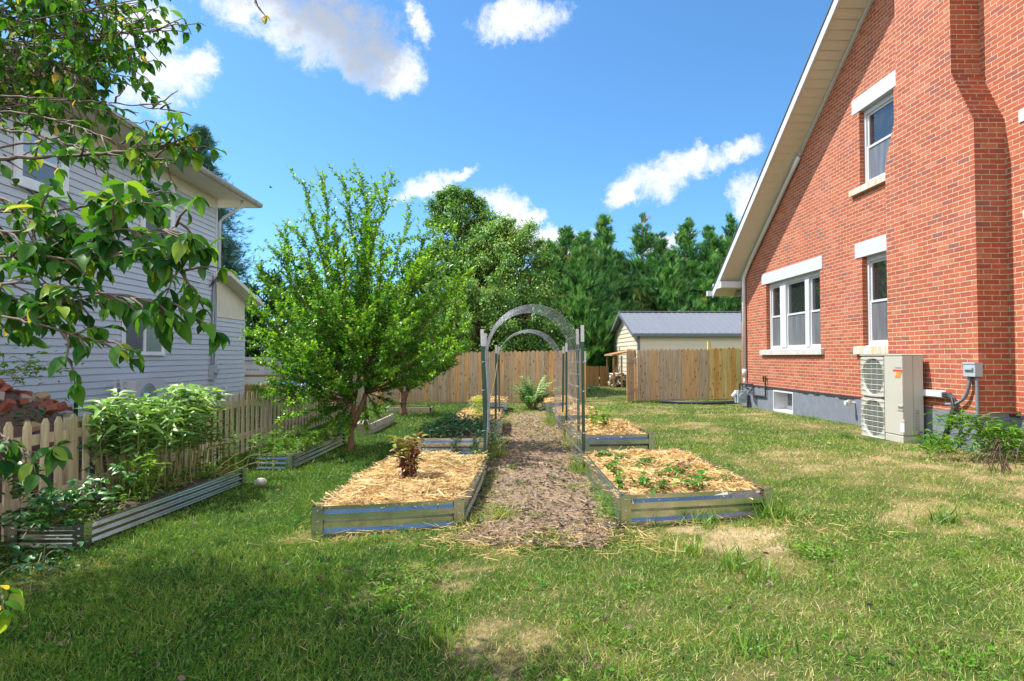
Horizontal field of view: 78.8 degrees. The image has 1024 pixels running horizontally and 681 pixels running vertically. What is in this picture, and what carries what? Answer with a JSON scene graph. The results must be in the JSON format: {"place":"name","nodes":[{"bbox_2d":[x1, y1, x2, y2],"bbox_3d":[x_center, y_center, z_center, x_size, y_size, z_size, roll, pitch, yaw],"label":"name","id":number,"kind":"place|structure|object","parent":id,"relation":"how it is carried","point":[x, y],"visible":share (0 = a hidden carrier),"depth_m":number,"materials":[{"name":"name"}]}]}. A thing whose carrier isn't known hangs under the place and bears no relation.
{"place":"outdoors","nodes":[
{"label":"outdoors","id":0,"kind":"place"},
{"bbox_2d":[245,357,281,384],"bbox_3d":[-9.577,1.408,23.350,1.447,1.568,2.000,0,-2,-1],"label":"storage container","id":1,"kind":"object","parent":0,"point":[252,367],"visible":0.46,"depth_m":22.46,"materials":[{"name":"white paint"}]},
{"bbox_2d":[0,0,831,345],"label":"sky","id":2,"kind":"structure","parent":0,"point":[560,113],"materials":[{"name":"blue"}]},
{"bbox_2d":[0,377,1023,680],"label":"ground","id":3,"kind":"structure","parent":0,"point":[762,667],"depth_m":3.73,"materials":[{"name":"plant"}]},
{"bbox_2d":[0,535,92,581],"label":"undergrowth","id":4,"kind":"object","parent":3,"relation":"on","point":[25,567],"visible":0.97,"depth_m":4.38,"materials":[{"name":"green plant"}]},
{"bbox_2d":[0,392,116,536],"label":"rubble","id":5,"kind":"object","parent":3,"relation":"on","point":[7,417],"visible":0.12,"depth_m":5.88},
{"bbox_2d":[0,397,68,430],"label":"undergrowth","id":6,"kind":"object","parent":5,"relation":"on","point":[41,409],"visible":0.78,"depth_m":5.83,"materials":[{"name":"green plant"}]},
{"bbox_2d":[0,343,84,384],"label":"undergrowth","id":7,"kind":"object","parent":5,"relation":"on","point":[27,367],"visible":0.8,"depth_m":6.43,"materials":[{"name":"green plant"}]},
{"bbox_2d":[6,467,245,550],"bbox_3d":[-3.473,1.561,5.987,0.652,0.278,2.491,0,-2,4],"label":"raised bed","id":8,"kind":"object","parent":3,"relation":"on","point":[156,506],"visible":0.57,"depth_m":5.34,"materials":[{"name":"metal"}]},
{"bbox_2d":[0,453,142,538],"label":"creeper","id":9,"kind":"object","parent":8,"relation":"on","point":[69,496],"visible":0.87,"depth_m":4.84,"materials":[{"name":"green plant"}]},
{"bbox_2d":[9,487,147,532],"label":"bed weeds","id":10,"kind":"object","parent":8,"relation":"on","point":[72,515],"visible":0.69,"depth_m":4.99,"materials":[{"name":"green plant"}]},
{"bbox_2d":[74,393,168,496],"bbox_3d":[-3.825,1.008,6.114,0.912,0.968,0.931,1,-2,-36],"label":"perennial clump","id":11,"kind":"object","parent":8,"relation":"on","point":[96,411],"visible":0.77,"depth_m":5.98,"materials":[{"name":"green plant"}]},
{"bbox_2d":[106,449,172,500],"bbox_3d":[-3.482,1.255,5.793,0.603,0.460,0.507,-1,-2,44],"label":"herb clump","id":12,"kind":"object","parent":8,"relation":"on","point":[148,468],"visible":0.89,"depth_m":5.73,"materials":[{"name":"green plant"}]},
{"bbox_2d":[95,383,204,486],"bbox_3d":[-3.547,0.965,6.282,0.972,1.062,0.908,-1,-2,20],"label":"perennial clump","id":13,"kind":"object","parent":8,"relation":"on","point":[174,389],"visible":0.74,"depth_m":6.16,"materials":[{"name":"green plant"}]},
{"bbox_2d":[95,469,210,501],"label":"bed weeds","id":14,"kind":"object","parent":8,"relation":"on","point":[162,484],"visible":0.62,"depth_m":6.06,"materials":[{"name":"green plant"}]},
{"bbox_2d":[128,385,219,481],"bbox_3d":[-3.524,0.986,6.559,0.950,1.037,0.932,0,-2,-1],"label":"perennial clump","id":15,"kind":"object","parent":8,"relation":"on","point":[195,410],"visible":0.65,"depth_m":6.48,"materials":[{"name":"green plant"}]},
{"bbox_2d":[159,386,233,477],"bbox_3d":[-3.488,1.000,6.872,0.798,1.023,0.842,0,-2,-1],"label":"perennial clump","id":16,"kind":"object","parent":8,"relation":"on","point":[214,401],"visible":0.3,"depth_m":6.87,"materials":[{"name":"green plant"}]},
{"bbox_2d":[154,456,248,483],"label":"bed weeds","id":17,"kind":"object","parent":8,"relation":"on","point":[210,471],"visible":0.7,"depth_m":6.81,"materials":[{"name":"green plant"}]},
{"bbox_2d":[193,423,234,477],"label":"weed","id":18,"kind":"object","parent":8,"relation":"on","point":[211,456],"visible":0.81,"depth_m":6.83,"materials":[{"name":"green plant"}]},
{"bbox_2d":[216,432,258,473],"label":"weed","id":19,"kind":"object","parent":8,"relation":"on","point":[234,453],"visible":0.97,"depth_m":6.99,"materials":[{"name":"green plant"}]},
{"bbox_2d":[0,41,263,421],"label":"white house","id":20,"kind":"structure","parent":3,"relation":"on","point":[184,362],"depth_m":13.62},
{"bbox_2d":[12,118,68,202],"bbox_3d":[-8.271,-3.143,11.015,0.081,1.119,1.311,0,-2,-1],"label":"window","id":21,"kind":"structure","parent":20,"relation":"in","point":[48,168],"depth_m":10.86,"materials":[{"name":"white paint"}]},
{"bbox_2d":[119,378,163,417],"bbox_3d":[-8.117,1.260,13.712,0.359,0.820,1.087,0,-2,-1],"label":"outdoor unit","id":22,"kind":"object","parent":20,"relation":"attached to","point":[141,387],"visible":0.42,"depth_m":13.50,"materials":[{"name":"white paint"}]},
{"bbox_2d":[121,297,164,355],"bbox_3d":[-8.327,-0.282,14.146,0.051,1.241,1.637,0,-2,-1],"label":"window","id":23,"kind":"structure","parent":20,"relation":"in","point":[147,342],"depth_m":14.07,"materials":[{"name":"white paint"}]},
{"bbox_2d":[140,174,175,255],"bbox_3d":[-8.319,-2.958,14.704,0.081,1.766,1.446,0,-2,-1],"label":"window","id":24,"kind":"structure","parent":20,"relation":"in","point":[145,223],"depth_m":14.73,"materials":[{"name":"white paint"}]},
{"bbox_2d":[208,276,219,379],"bbox_3d":[-8.326,-0.423,17.523,0.284,3.026,0.635,0,-2,-1],"label":"meter box","id":25,"kind":"object","parent":20,"relation":"attached to","point":[213,371],"visible":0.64,"depth_m":17.38,"materials":[{"name":"grey metal"}]},
{"bbox_2d":[0,0,270,633],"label":"dogwood tree","id":26,"kind":"object","parent":3,"relation":"on","point":[33,92],"visible":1,"depth_m":2.11,"materials":[{"name":"green plant"}]},
{"bbox_2d":[0,377,377,541],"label":"picket fence","id":27,"kind":"object","parent":3,"relation":"on","point":[69,429],"visible":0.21,"depth_m":6.25,"materials":[{"name":"brown wood"}]},
{"bbox_2d":[186,123,269,356],"bbox_3d":[-14.800,-3.904,29.990,9.106,13.336,8.644,0,-2,-1],"label":"spruce tree","id":28,"kind":"object","parent":3,"relation":"on","point":[230,255],"visible":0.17,"depth_m":29.94,"materials":[{"name":"green plant"}]},
{"bbox_2d":[246,431,279,469],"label":"weed","id":29,"kind":"object","parent":3,"relation":"on","point":[259,453],"visible":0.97,"depth_m":7.37,"materials":[{"name":"green plant"}]},
{"bbox_2d":[244,267,347,378],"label":"oak tree","id":30,"kind":"object","parent":3,"relation":"on","point":[251,352],"visible":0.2,"depth_m":29.14,"materials":[{"name":"green plant"}]},
{"bbox_2d":[249,433,345,470],"bbox_3d":[-3.079,1.636,9.216,0.582,0.270,2.403,0,-2,1],"label":"raised bed","id":31,"kind":"object","parent":3,"relation":"on","point":[283,461],"visible":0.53,"depth_m":8.38,"materials":[{"name":"metal"}]},
{"bbox_2d":[263,437,320,456],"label":"bed weeds","id":32,"kind":"object","parent":31,"relation":"on","point":[294,448],"visible":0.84,"depth_m":8.58,"materials":[{"name":"green plant"}]},
{"bbox_2d":[244,375,356,402],"bbox_3d":[-7.122,1.633,21.088,5.502,0.960,0.053,0,-2,-1],"label":"brown fence","id":33,"kind":"object","parent":3,"relation":"on","point":[247,387],"visible":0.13,"depth_m":21.05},
{"bbox_2d":[248,284,392,382],"bbox_3d":[-8.675,0.041,31.151,7.618,5.554,8.027,0,-2,-1],"label":"oak tree","id":34,"kind":"object","parent":3,"relation":"on","point":[307,289],"visible":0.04,"depth_m":29.40,"materials":[{"name":"green plant"}]},
{"bbox_2d":[239,158,476,450],"bbox_3d":[-2.539,-0.607,9.552,3.949,4.728,3.476,0,-2,-1],"label":"plum tree","id":35,"kind":"object","parent":3,"relation":"on","point":[329,343],"visible":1,"depth_m":9.40,"materials":[{"name":"green plant"}]},
{"bbox_2d":[356,414,393,433],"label":"raised bed","id":36,"kind":"object","parent":3,"relation":"on","point":[383,421],"visible":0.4,"depth_m":12.25,"materials":[{"name":"grey wood"}]},
{"bbox_2d":[352,574,437,605],"bbox_3d":[-0.684,1.452,3.620,0.440,0.105,0.380,-1,-2,22],"label":"weed","id":37,"kind":"object","parent":3,"relation":"on","point":[380,589],"visible":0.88,"depth_m":3.62,"materials":[{"name":"green plant"}]},
{"bbox_2d":[311,449,489,537],"bbox_3d":[-0.932,1.425,6.223,1.397,0.437,2.708,0,-2,-1],"label":"raised bed","id":38,"kind":"object","parent":3,"relation":"on","point":[378,496],"visible":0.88,"depth_m":5.18,"materials":[{"name":"metal"}]},
{"bbox_2d":[388,432,427,478],"bbox_3d":[-0.979,1.104,5.898,0.389,0.456,0.340,0,-2,-1],"label":"coleus","id":39,"kind":"object","parent":38,"relation":"on","point":[408,448],"visible":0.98,"depth_m":5.86,"materials":[{"name":"red plant"}]},
{"bbox_2d":[385,406,433,413],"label":"raised bed","id":40,"kind":"object","parent":3,"relation":"on","point":[416,409],"visible":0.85,"depth_m":16.23,"materials":[{"name":"grey wood"}]},
{"bbox_2d":[376,561,448,586],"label":"weed","id":41,"kind":"object","parent":3,"relation":"on","point":[415,574],"visible":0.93,"depth_m":3.86,"materials":[{"name":"green plant"}]},
{"bbox_2d":[378,260,469,351],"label":"oak tree","id":42,"kind":"object","parent":3,"relation":"on","point":[426,288],"visible":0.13,"depth_m":24.10,"materials":[{"name":"green plant"}]},
{"bbox_2d":[384,293,474,415],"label":"plum tree","id":43,"kind":"object","parent":3,"relation":"on","point":[432,374],"visible":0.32,"depth_m":15.72,"materials":[{"name":"green plant"}]},
{"bbox_2d":[1,450,876,680],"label":"fallen leaves","id":44,"kind":"object","parent":3,"relation":"on","point":[598,665],"visible":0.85,"depth_m":3.22,"materials":[{"name":"plant"}]},
{"bbox_2d":[405,618,476,655],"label":"grass clump","id":45,"kind":"object","parent":3,"relation":"on","point":[451,637],"visible":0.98,"depth_m":3.01,"materials":[{"name":"plant"}]},
{"bbox_2d":[401,182,503,349],"bbox_3d":[-1.898,-2.303,26.879,4.995,9.182,5.450,1,-2,-36],"label":"oak tree","id":46,"kind":"object","parent":3,"relation":"on","point":[453,198],"visible":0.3,"depth_m":26.36,"materials":[{"name":"green plant"}]},
{"bbox_2d":[415,420,491,454],"bbox_3d":[-0.776,1.483,8.981,0.950,0.454,2.281,0,-2,-1],"label":"raised bed","id":47,"kind":"object","parent":3,"relation":"on","point":[434,443],"visible":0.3,"depth_m":7.88,"materials":[{"name":"metal"}]},
{"bbox_2d":[403,405,503,437],"bbox_3d":[-0.845,1.189,9.003,1.449,0.378,2.560,0,-2,-1],"label":"vine","id":48,"kind":"object","parent":47,"relation":"on","point":[441,427],"visible":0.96,"depth_m":8.76,"materials":[{"name":"green plant"}]},
{"bbox_2d":[447,407,503,437],"bbox_3d":[-0.650,1.557,11.918,1.042,0.483,2.355,0,-2,-1],"label":"raised bed","id":49,"kind":"object","parent":3,"relation":"on","point":[466,411],"visible":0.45,"depth_m":11.63,"materials":[{"name":"brown wood"}]},
{"bbox_2d":[375,350,585,403],"bbox_3d":[-0.983,1.201,19.684,6.640,1.790,0.104,0,-2,-1],"label":"board fence","id":50,"kind":"object","parent":3,"relation":"on","point":[464,380],"visible":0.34,"depth_m":19.66,"materials":[{"name":"wood"}]},
{"bbox_2d":[427,271,545,378],"bbox_3d":[-1.010,-0.148,22.946,4.471,4.678,4.289,-1,-2,31],"label":"oak tree","id":51,"kind":"object","parent":3,"relation":"on","point":[482,310],"visible":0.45,"depth_m":22.26,"materials":[{"name":"green plant"}]},
{"bbox_2d":[468,395,508,411],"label":"raised bed","id":52,"kind":"object","parent":3,"relation":"on","point":[503,402],"visible":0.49,"depth_m":16.08,"materials":[{"name":"metal"}]},
{"bbox_2d":[431,213,571,348],"bbox_3d":[-0.360,-1.400,25.114,5.720,7.288,5.905,0,-2,-1],"label":"oak tree","id":53,"kind":"object","parent":3,"relation":"on","point":[506,242],"visible":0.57,"depth_m":24.21,"materials":[{"name":"green plant"}]},
{"bbox_2d":[0,436,1023,680],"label":"lawn weeds","id":54,"kind":"object","parent":3,"relation":"on","point":[278,606],"visible":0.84,"depth_m":3.36,"materials":[{"name":"green plant"}]},
{"bbox_2d":[487,290,584,380],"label":"oak tree","id":55,"kind":"object","parent":3,"relation":"on","point":[540,343],"visible":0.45,"depth_m":22.55,"materials":[{"name":"green plant"}]},
{"bbox_2d":[512,375,564,408],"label":"artichoke plant","id":56,"kind":"object","parent":3,"relation":"on","point":[530,397],"visible":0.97,"depth_m":16.87,"materials":[{"name":"green plant"}]},
{"bbox_2d":[541,395,576,412],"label":"raised bed","id":57,"kind":"object","parent":3,"relation":"on","point":[547,403],"visible":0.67,"depth_m":15.74,"materials":[{"name":"metal"}]},
{"bbox_2d":[524,223,620,355],"bbox_3d":[2.566,-2.031,35.494,6.565,9.679,6.314,0,-2,-17],"label":"cypress tree","id":58,"kind":"object","parent":3,"relation":"on","point":[564,240],"visible":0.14,"depth_m":34.72,"materials":[{"name":"green plant"}]},
{"bbox_2d":[548,366,608,386],"bbox_3d":[2.300,1.756,28.988,4.347,1.168,0.135,0,-2,1],"label":"fence","id":59,"kind":"object","parent":3,"relation":"on","point":[592,376],"visible":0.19,"depth_m":29.00,"materials":[{"name":"wood"}]},
{"bbox_2d":[552,403,607,428],"bbox_3d":[1.356,1.585,12.948,1.056,0.415,2.544,0,-2,-1],"label":"raised bed","id":60,"kind":"object","parent":3,"relation":"on","point":[563,415],"visible":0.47,"depth_m":12.37,"materials":[{"name":"metal"}]},
{"bbox_2d":[552,276,623,380],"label":"cypress tree","id":61,"kind":"object","parent":3,"relation":"on","point":[595,350],"visible":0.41,"depth_m":32.85,"materials":[{"name":"green plant"}]},
{"bbox_2d":[555,213,642,379],"bbox_3d":[4.538,-2.268,36.231,6.725,10.191,9.263,-1,-2,38],"label":"cypress tree","id":62,"kind":"object","parent":3,"relation":"on","point":[611,258],"visible":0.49,"depth_m":34.28,"materials":[{"name":"green plant"}]},
{"bbox_2d":[563,418,654,455],"bbox_3d":[1.390,1.438,9.404,1.138,0.466,2.198,0,-2,-1],"label":"raised bed","id":63,"kind":"object","parent":3,"relation":"on","point":[624,434],"visible":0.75,"depth_m":8.45,"materials":[{"name":"metal"}]},
{"bbox_2d":[586,408,618,427],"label":"seedling","id":64,"kind":"object","parent":63,"relation":"on","point":[603,417],"visible":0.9,"depth_m":9.17,"materials":[{"name":"green plant"}]},
{"bbox_2d":[604,350,634,387],"bbox_3d":[4.911,1.383,28.539,1.013,1.890,2.200,0,-2,-1],"label":"wood shelter","id":65,"kind":"object","parent":3,"relation":"on","point":[615,353],"visible":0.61,"depth_m":27.64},
{"bbox_2d":[626,349,635,401],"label":"garden gate","id":66,"kind":"structure","parent":3,"relation":"on","point":[630,374],"depth_m":19.17,"materials":[{"name":"wood"}]},
{"bbox_2d":[610,211,669,371],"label":"cypress tree","id":67,"kind":"object","parent":3,"relation":"on","point":[646,241],"visible":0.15,"depth_m":36.80,"materials":[{"name":"green plant"}]},
{"bbox_2d":[621,255,703,310],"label":"cypress tree","id":68,"kind":"object","parent":3,"relation":"on","point":[678,284],"visible":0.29,"depth_m":35.13,"materials":[{"name":"green plant"}]},
{"bbox_2d":[607,311,740,383],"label":"shed","id":69,"kind":"structure","parent":3,"relation":"on","point":[636,331],"depth_m":27.88,"materials":[{"name":"beige"}]},
{"bbox_2d":[581,446,772,528],"bbox_3d":[1.484,1.376,6.229,1.404,0.405,2.615,0,-2,-1],"label":"raised bed","id":70,"kind":"object","parent":3,"relation":"on","point":[634,503],"visible":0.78,"depth_m":5.25,"materials":[{"name":"metal"}]},
{"bbox_2d":[649,476,679,493],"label":"strawberry plant","id":71,"kind":"object","parent":70,"relation":"on","point":[661,486],"visible":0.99,"depth_m":5.21,"materials":[{"name":"green plant"}]},
{"bbox_2d":[635,341,741,400],"bbox_3d":[5.919,1.014,19.822,4.053,1.970,0.153,0,-2,-1],"label":"board fence","id":72,"kind":"object","parent":3,"relation":"on","point":[709,372],"visible":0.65,"depth_m":19.74,"materials":[{"name":"brown wood"}]},
{"bbox_2d":[667,532,712,558],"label":"grass clump","id":73,"kind":"object","parent":3,"relation":"on","point":[694,547],"visible":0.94,"depth_m":4.25,"materials":[{"name":"plant"}]},
{"bbox_2d":[648,215,739,310],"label":"cypress tree","id":74,"kind":"object","parent":3,"relation":"on","point":[685,237],"visible":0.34,"depth_m":35.85,"materials":[{"name":"green plant"}]},
{"bbox_2d":[661,400,734,404],"bbox_3d":[5.637,1.781,18.017,2.455,0.129,1.154,0,-2,-1],"label":"drain pipe","id":75,"kind":"object","parent":3,"relation":"on","point":[699,402],"visible":0.75,"depth_m":17.76,"materials":[{"name":"black plastic"}]},
{"bbox_2d":[681,267,740,310],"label":"cypress tree","id":76,"kind":"object","parent":3,"relation":"on","point":[706,303],"visible":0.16,"depth_m":34.77,"materials":[{"name":"green plant"}]},
{"bbox_2d":[679,506,752,532],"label":"grass clump","id":77,"kind":"object","parent":3,"relation":"on","point":[711,523],"visible":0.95,"depth_m":4.91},
{"bbox_2d":[706,212,740,310],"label":"cypress tree","id":78,"kind":"object","parent":3,"relation":"on","point":[732,226],"visible":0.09,"depth_m":37.14,"materials":[{"name":"green plant"}]},
{"bbox_2d":[703,539,764,574],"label":"grass clump","id":79,"kind":"object","parent":3,"relation":"on","point":[729,558],"visible":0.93,"depth_m":3.93,"materials":[{"name":"plant"}]},
{"bbox_2d":[705,623,798,661],"bbox_3d":[1.088,1.361,2.821,0.370,0.132,0.356,-1,-2,43],"label":"grass clump","id":80,"kind":"object","parent":3,"relation":"on","point":[755,649],"visible":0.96,"depth_m":2.83,"materials":[{"name":"plant"}]},
{"bbox_2d":[733,553,782,589],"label":"grass clump","id":81,"kind":"object","parent":3,"relation":"on","point":[759,571],"visible":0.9,"depth_m":3.72,"materials":[{"name":"plant"}]},
{"bbox_2d":[746,493,811,524],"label":"grass clump","id":82,"kind":"object","parent":3,"relation":"on","point":[770,511],"visible":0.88,"depth_m":5.04,"materials":[{"name":"plant"}]},
{"bbox_2d":[764,534,830,551],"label":"weed","id":83,"kind":"object","parent":3,"relation":"on","point":[814,542],"visible":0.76,"depth_m":4.32,"materials":[{"name":"green plant"}]},
{"bbox_2d":[785,538,848,565],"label":"weed","id":84,"kind":"object","parent":3,"relation":"on","point":[822,549],"visible":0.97,"depth_m":4.13,"materials":[{"name":"green plant"}]},
{"bbox_2d":[706,0,1023,453],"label":"brick house","id":85,"kind":"structure","parent":3,"relation":"on","point":[883,213],"depth_m":9.71,"materials":[{"name":"red brick"}]},
{"bbox_2d":[731,376,765,403],"bbox_3d":[6.158,1.255,15.927,0.390,0.744,1.340,1,-2,-19],"label":"gas meter","id":86,"kind":"object","parent":85,"relation":"attached to","point":[739,395],"visible":1,"depth_m":16.29,"materials":[{"name":"white metal"}]},
{"bbox_2d":[773,390,793,413],"bbox_3d":[6.396,1.414,14.361,0.320,0.501,1.027,0,-2,-1],"label":"basement window","id":87,"kind":"structure","parent":85,"relation":"in","point":[783,401],"depth_m":14.80,"materials":[{"name":"white paint"}]},
{"bbox_2d":[759,256,823,354],"bbox_3d":[6.323,-0.682,14.093,0.235,2.006,3.033,0,-2,-1],"label":"window","id":88,"kind":"structure","parent":85,"relation":"in","point":[795,329],"depth_m":13.99,"materials":[{"name":"white paint"}]},
{"bbox_2d":[853,234,887,353],"bbox_3d":[6.366,-0.779,10.722,0.235,2.021,1.409,0,-2,-1],"label":"window","id":89,"kind":"structure","parent":85,"relation":"in","point":[877,263],"depth_m":10.96,"materials":[{"name":"white paint"}]},
{"bbox_2d":[848,70,895,196],"bbox_3d":[6.365,-3.560,10.847,0.235,1.775,1.463,0,-2,-1],"label":"window","id":90,"kind":"structure","parent":85,"relation":"in","point":[879,118],"depth_m":10.94,"materials":[{"name":"white paint"}]},
{"bbox_2d":[923,389,957,443],"bbox_3d":[5.831,1.082,8.959,0.205,0.766,1.475,0,-2,-1],"label":"pipe cover","id":91,"kind":"object","parent":85,"relation":"attached to","point":[937,393],"visible":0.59,"depth_m":8.37,"materials":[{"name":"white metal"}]},
{"bbox_2d":[944,362,982,443],"bbox_3d":[5.841,0.868,8.135,0.182,1.171,0.573,0,-2,-10],"label":"disconnect box","id":92,"kind":"object","parent":85,"relation":"attached to","point":[972,369],"visible":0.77,"depth_m":7.91,"materials":[{"name":"metal"}]},
{"bbox_2d":[925,501,973,526],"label":"grass clump","id":93,"kind":"object","parent":3,"relation":"on","point":[939,515],"visible":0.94,"depth_m":4.82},
{"bbox_2d":[902,407,1023,455],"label":"peony bush","id":94,"kind":"object","parent":3,"relation":"on","point":[1011,434],"visible":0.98,"depth_m":7.44,"materials":[{"name":"green plant"}]},
{"bbox_2d":[976,438,1022,473],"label":"twig tangle","id":95,"kind":"object","parent":3,"relation":"on","point":[994,451],"visible":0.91,"depth_m":6.76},
{"bbox_2d":[452,411,627,548],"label":"path","id":96,"kind":"structure","parent":0,"point":[536,490],"depth_m":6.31,"materials":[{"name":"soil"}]},
{"bbox_2d":[480,329,486,452],"bbox_3d":[-0.347,0.774,7.731,0.092,1.830,0.046,0,-2,-1],"label":"fence post","id":97,"kind":"object","parent":96,"relation":"on","point":[483,385],"visible":0.84,"depth_m":7.72,"materials":[{"name":"metal"}]},
{"bbox_2d":[487,435,522,458],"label":"grass clump","id":98,"kind":"object","parent":96,"relation":"on","point":[496,453],"visible":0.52,"depth_m":8.47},
{"bbox_2d":[479,499,531,523],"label":"grass clump","id":99,"kind":"object","parent":96,"relation":"on","point":[503,514],"visible":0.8,"depth_m":5.27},
{"bbox_2d":[497,329,561,432],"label":"wire arch","id":100,"kind":"structure","parent":96,"relation":"on","point":[535,331],"depth_m":11.67,"materials":[{"name":"metal"}]},
{"bbox_2d":[481,305,588,462],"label":"wire arch","id":101,"kind":"structure","parent":96,"relation":"on","point":[492,332],"depth_m":8.39,"materials":[{"name":"metal"}]},
{"bbox_2d":[565,343,567,419],"bbox_3d":[0.970,0.900,11.107,0.043,1.717,0.046,0,-2,-1],"label":"fence post","id":102,"kind":"object","parent":96,"relation":"on","point":[566,365],"visible":0.73,"depth_m":11.10,"materials":[{"name":"metal"}]},
{"bbox_2d":[249,410,905,567],"bbox_3d":[0.380,1.581,9.856,4.789,0.178,11.628,0,-2,-1],"label":"loose straw","id":103,"kind":"object","parent":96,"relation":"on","point":[641,530],"visible":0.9,"depth_m":4.82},
{"bbox_2d":[576,329,579,445],"bbox_3d":[0.943,0.761,8.909,0.057,1.849,0.046,0,-2,-1],"label":"fence post","id":104,"kind":"object","parent":96,"relation":"on","point":[578,396],"visible":0.66,"depth_m":8.90,"materials":[{"name":"metal"}]},
{"bbox_2d":[581,325,584,449],"bbox_3d":[0.855,0.733,7.508,0.054,1.836,0.046,0,-2,-1],"label":"fence post","id":105,"kind":"object","parent":96,"relation":"on","point":[583,387],"visible":0.78,"depth_m":7.50,"materials":[{"name":"metal"}]},
{"bbox_2d":[588,473,622,521],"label":"weed","id":106,"kind":"object","parent":96,"relation":"on","point":[603,503],"visible":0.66,"depth_m":5.38,"materials":[{"name":"green plant"}]},
{"bbox_3d":[5.602,1.597,9.609,0.610,0.095,1.350,0,-2,-1],"label":"concrete pad","id":107,"kind":"object","parent":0,"visible":0},
{"bbox_2d":[860,354,923,442],"bbox_3d":[5.697,0.876,9.384,0.334,1.332,1.088,0,-2,-1],"label":"heat pump","id":108,"kind":"object","parent":107,"relation":"on","point":[892,399],"visible":0.91,"depth_m":9.10,"materials":[{"name":"metal"}]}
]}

